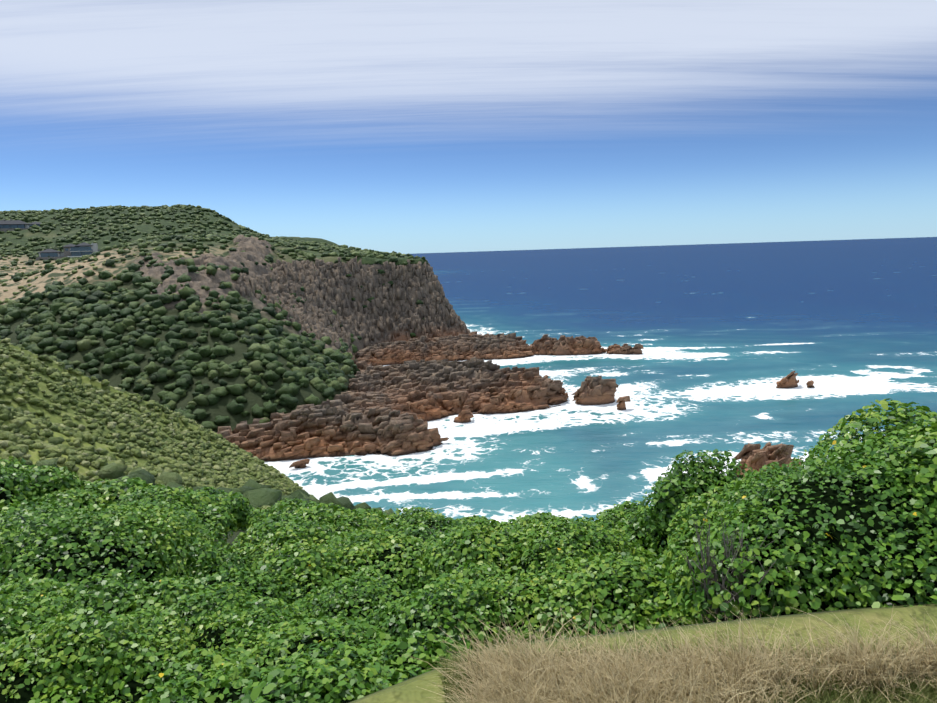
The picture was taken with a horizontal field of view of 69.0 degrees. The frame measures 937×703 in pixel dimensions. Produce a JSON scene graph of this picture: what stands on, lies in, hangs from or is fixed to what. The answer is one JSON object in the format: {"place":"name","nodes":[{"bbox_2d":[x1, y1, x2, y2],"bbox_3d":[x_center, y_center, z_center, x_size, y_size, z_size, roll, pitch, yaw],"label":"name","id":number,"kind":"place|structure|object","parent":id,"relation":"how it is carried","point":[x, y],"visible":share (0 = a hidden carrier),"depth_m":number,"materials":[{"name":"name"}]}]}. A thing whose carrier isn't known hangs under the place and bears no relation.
{"place":"outdoors","nodes":[
{"label":"outdoors","id":0,"kind":"place"},
{"bbox_2d":[0,207,936,702],"bbox_3d":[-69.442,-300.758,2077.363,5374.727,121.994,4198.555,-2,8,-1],"label":"terrain","id":1,"kind":"structure","parent":0,"point":[420,687],"depth_m":245.56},
{"bbox_2d":[0,219,40,231],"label":"house","id":2,"kind":"structure","parent":1,"relation":"on","point":[9,225],"depth_m":574.75,"materials":[{"name":"grey"}]},
{"bbox_2d":[36,242,99,259],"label":"house","id":3,"kind":"structure","parent":1,"relation":"on","point":[78,250],"depth_m":467.84,"materials":[{"name":"grey"}]},
{"bbox_2d":[0,336,310,509],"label":"hill shrubs","id":4,"kind":"object","parent":1,"relation":"on","point":[16,443],"visible":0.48,"depth_m":124.06,"materials":[{"name":"green plant"}]},
{"bbox_2d":[30,457,393,516],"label":"bushes","id":5,"kind":"object","parent":1,"relation":"on","point":[256,494],"depth_m":95.02,"materials":[{"name":"green plant"}]},
{"bbox_2d":[0,204,424,429],"bbox_3d":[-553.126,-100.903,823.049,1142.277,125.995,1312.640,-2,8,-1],"label":"shrubs","id":6,"kind":"object","parent":1,"relation":"on","point":[97,319],"visible":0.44,"depth_m":269.04,"materials":[{"name":"green plant"}]},
{"bbox_2d":[0,456,648,589],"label":"bush","id":7,"kind":"object","parent":1,"relation":"on","point":[169,544],"visible":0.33,"depth_m":15.73,"materials":[{"name":"green plant"}]},
{"bbox_2d":[0,398,936,702],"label":"bush","id":8,"kind":"object","parent":1,"relation":"on","point":[898,454],"visible":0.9,"depth_m":4.56,"materials":[{"name":"green plant"}]},
{"bbox_2d":[217,256,813,478],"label":"rocks","id":9,"kind":"object","parent":1,"relation":"on","point":[370,392],"visible":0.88,"depth_m":283.68,"materials":[{"name":"brown stone"}]},
{"bbox_2d":[410,595,936,702],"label":"dry grass tufts","id":10,"kind":"object","parent":1,"relation":"on","point":[539,679],"visible":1,"depth_m":2.65,"materials":[{"name":"beige plant"}]},
{"bbox_2d":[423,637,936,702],"bbox_3d":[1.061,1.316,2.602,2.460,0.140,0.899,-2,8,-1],"label":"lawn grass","id":11,"kind":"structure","parent":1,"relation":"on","point":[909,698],"depth_m":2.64,"materials":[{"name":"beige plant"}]},
{"bbox_2d":[680,503,778,622],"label":"dry twigs","id":12,"kind":"object","parent":1,"relation":"on","point":[740,582],"visible":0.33,"depth_m":3.89,"materials":[{"name":"brown"}]},
{"bbox_2d":[0,0,936,253],"label":"sky","id":13,"kind":"structure","parent":0,"point":[402,126],"materials":[{"name":"blue"}]},
{"bbox_2d":[265,237,936,523],"bbox_3d":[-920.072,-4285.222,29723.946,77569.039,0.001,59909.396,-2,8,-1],"label":"sea water","id":14,"kind":"structure","parent":0,"point":[728,336],"depth_m":350.17,"materials":[{"name":"blue liquid"}]}
]}

